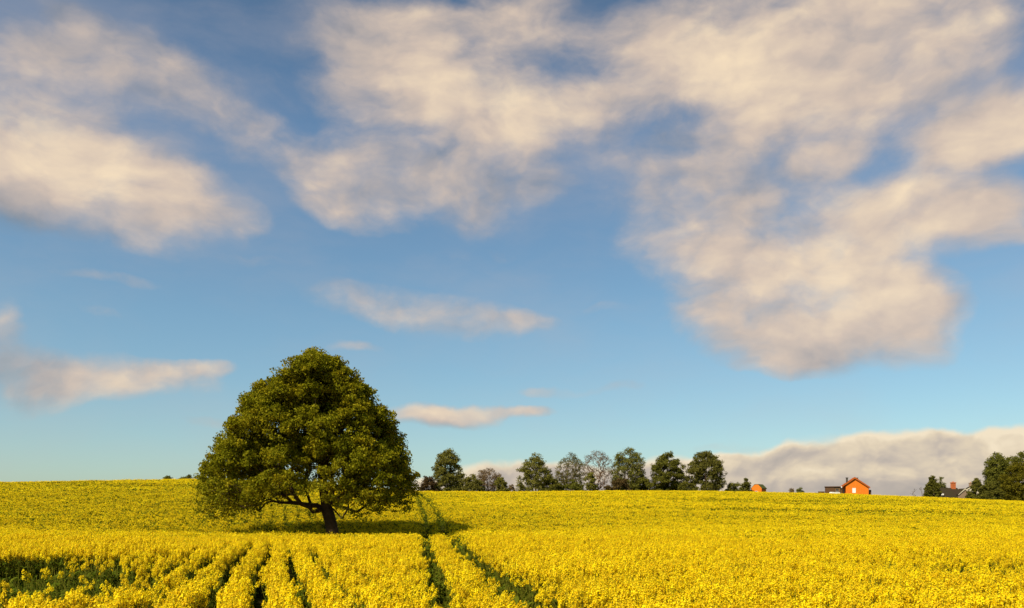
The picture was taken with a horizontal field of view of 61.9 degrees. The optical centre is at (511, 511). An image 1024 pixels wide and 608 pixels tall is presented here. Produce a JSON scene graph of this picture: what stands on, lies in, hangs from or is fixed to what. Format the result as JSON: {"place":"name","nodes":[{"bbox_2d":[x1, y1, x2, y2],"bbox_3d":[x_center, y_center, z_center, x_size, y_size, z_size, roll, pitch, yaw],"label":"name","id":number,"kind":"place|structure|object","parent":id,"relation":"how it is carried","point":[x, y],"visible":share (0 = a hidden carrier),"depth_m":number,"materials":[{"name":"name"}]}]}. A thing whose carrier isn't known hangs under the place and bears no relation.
{"place":"outdoors","nodes":[
{"label":"outdoors","id":0,"kind":"place"},
{"bbox_2d":[18,505,444,607],"bbox_3d":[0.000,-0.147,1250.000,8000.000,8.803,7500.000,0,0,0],"label":"ground","id":1,"kind":"structure","parent":0,"point":[259,598],"depth_m":34.61,"materials":[{"name":"soil"}]},
{"bbox_2d":[178,474,191,478],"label":"bush","id":2,"kind":"object","parent":1,"relation":"on","point":[189,476],"visible":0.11,"depth_m":161.96,"materials":[{"name":"green plant"}]},
{"bbox_2d":[190,346,420,535],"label":"oak tree","id":3,"kind":"object","parent":1,"relation":"on","point":[320,399],"visible":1,"depth_m":67.51,"materials":[{"name":"green plant"}]},
{"bbox_2d":[419,476,438,491],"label":"bush","id":4,"kind":"object","parent":1,"relation":"on","point":[427,484],"visible":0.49,"depth_m":235.24,"materials":[{"name":"red plant"}]},
{"bbox_2d":[431,448,466,491],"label":"broadleaf tree","id":5,"kind":"object","parent":1,"relation":"on","point":[451,477],"visible":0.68,"depth_m":238.31,"materials":[{"name":"green plant"}]},
{"bbox_2d":[459,474,486,491],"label":"bush","id":6,"kind":"object","parent":1,"relation":"on","point":[475,484],"visible":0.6,"depth_m":236.27,"materials":[{"name":"green plant"}]},
{"bbox_2d":[477,468,501,491],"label":"bare tree","id":7,"kind":"object","parent":1,"relation":"on","point":[486,477],"visible":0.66,"depth_m":239.82,"materials":[{"name":"brown plant"}]},
{"bbox_2d":[493,476,509,491],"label":"bush","id":8,"kind":"object","parent":1,"relation":"on","point":[502,484],"visible":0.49,"depth_m":236.06,"materials":[{"name":"green plant"}]},
{"bbox_2d":[0,478,1023,607],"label":"rapeseed crop","id":9,"kind":"object","parent":1,"relation":"on","point":[135,543],"visible":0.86,"depth_m":29.22,"materials":[{"name":"yellow plant"}]},
{"bbox_2d":[509,484,514,491],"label":"bush","id":10,"kind":"object","parent":1,"relation":"on","point":[511,487],"visible":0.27,"depth_m":237.84,"materials":[{"name":"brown plant"}]},
{"bbox_2d":[515,452,552,490],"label":"broadleaf tree","id":11,"kind":"object","parent":1,"relation":"on","point":[536,465],"visible":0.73,"depth_m":238.22,"materials":[{"name":"green plant"}]},
{"bbox_2d":[542,477,564,490],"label":"bush","id":12,"kind":"object","parent":1,"relation":"on","point":[554,485],"visible":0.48,"depth_m":235.98,"materials":[{"name":"green plant"}]},
{"bbox_2d":[554,452,587,490],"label":"bare tree","id":13,"kind":"object","parent":1,"relation":"on","point":[576,464],"visible":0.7,"depth_m":240.66,"materials":[{"name":"grey plant"}]},
{"bbox_2d":[563,479,583,490],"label":"bush","id":14,"kind":"object","parent":1,"relation":"on","point":[575,487],"visible":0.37,"depth_m":236.42,"materials":[{"name":"green plant"}]},
{"bbox_2d":[583,472,598,490],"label":"bush","id":15,"kind":"object","parent":1,"relation":"on","point":[590,485],"visible":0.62,"depth_m":236.29,"materials":[{"name":"green plant"}]},
{"bbox_2d":[583,450,614,490],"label":"bare tree","id":16,"kind":"object","parent":1,"relation":"on","point":[587,461],"visible":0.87,"depth_m":240.01,"materials":[{"name":"grey plant"}]},
{"bbox_2d":[603,478,630,490],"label":"bush","id":17,"kind":"object","parent":1,"relation":"on","point":[618,483],"visible":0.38,"depth_m":234.56,"materials":[{"name":"green plant"}]},
{"bbox_2d":[609,447,648,489],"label":"tree","id":18,"kind":"object","parent":1,"relation":"on","point":[631,461],"visible":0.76,"depth_m":238.32,"materials":[{"name":"green plant"}]},
{"bbox_2d":[630,477,653,490],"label":"bush","id":19,"kind":"object","parent":1,"relation":"on","point":[647,484],"visible":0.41,"depth_m":235.65,"materials":[{"name":"green plant"}]},
{"bbox_2d":[649,451,686,490],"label":"broadleaf tree","id":20,"kind":"object","parent":1,"relation":"on","point":[662,477],"visible":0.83,"depth_m":238.27,"materials":[{"name":"green plant"}]},
{"bbox_2d":[677,480,698,490],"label":"bush","id":21,"kind":"object","parent":1,"relation":"on","point":[684,485],"visible":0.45,"depth_m":235.43,"materials":[{"name":"green plant"}]},
{"bbox_2d":[683,450,727,490],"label":"broadleaf tree","id":22,"kind":"object","parent":1,"relation":"on","point":[710,460],"visible":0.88,"depth_m":236.46,"materials":[{"name":"green plant"}]},
{"bbox_2d":[722,481,744,491],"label":"bush","id":23,"kind":"object","parent":1,"relation":"on","point":[734,487],"visible":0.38,"depth_m":238.29,"materials":[{"name":"green plant"}]},
{"bbox_2d":[740,478,754,491],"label":"conifer","id":24,"kind":"object","parent":1,"relation":"on","point":[745,485],"visible":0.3,"depth_m":245.65,"materials":[{"name":"green plant"}]},
{"bbox_2d":[752,484,766,491],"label":"cottage","id":25,"kind":"structure","parent":1,"relation":"on","point":[759,487],"depth_m":285.17,"materials":[{"name":"orange brick"}]},
{"bbox_2d":[825,486,841,492],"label":"outbuilding","id":26,"kind":"structure","parent":1,"relation":"on","point":[828,489],"depth_m":301.11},
{"bbox_2d":[841,477,870,493],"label":"brick house","id":27,"kind":"structure","parent":1,"relation":"on","point":[854,485],"depth_m":299.93,"materials":[{"name":"orange brick"}]},
{"bbox_2d":[923,475,941,497],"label":"conifer","id":28,"kind":"object","parent":1,"relation":"on","point":[932,484],"visible":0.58,"depth_m":260.99,"materials":[{"name":"green plant"}]},
{"bbox_2d":[937,477,946,487],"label":"broadleaf tree","id":29,"kind":"object","parent":1,"relation":"on","point":[942,485],"visible":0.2,"depth_m":329.23,"materials":[{"name":"green plant"}]},
{"bbox_2d":[933,481,967,497],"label":"farmhouse","id":30,"kind":"object","parent":1,"relation":"on","point":[952,491],"visible":0.25,"depth_m":301.14,"materials":[{"name":"brick"}]},
{"bbox_2d":[964,478,988,498],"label":"conifer","id":31,"kind":"object","parent":1,"relation":"on","point":[975,489],"visible":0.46,"depth_m":257.20,"materials":[{"name":"green plant"}]},
{"bbox_2d":[977,481,1005,499],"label":"bush","id":32,"kind":"object","parent":1,"relation":"on","point":[996,493],"visible":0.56,"depth_m":253.64,"materials":[{"name":"green plant"}]},
{"bbox_2d":[982,451,1013,499],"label":"broadleaf tree","id":33,"kind":"object","parent":1,"relation":"on","point":[995,468],"visible":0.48,"depth_m":266.44,"materials":[{"name":"green plant"}]},
{"bbox_2d":[997,462,1023,500],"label":"broadleaf tree","id":34,"kind":"object","parent":1,"relation":"on","point":[1015,486],"visible":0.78,"depth_m":254.62,"materials":[{"name":"green plant"}]},
{"bbox_2d":[1006,451,1023,498],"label":"broadleaf tree","id":35,"kind":"object","parent":1,"relation":"on","point":[1014,459],"visible":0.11,"depth_m":273.44,"materials":[{"name":"green plant"}]},
{"bbox_2d":[0,0,1023,496],"label":"sky","id":36,"kind":"structure","parent":0,"point":[782,240],"materials":[{"name":"blue"}]}
]}

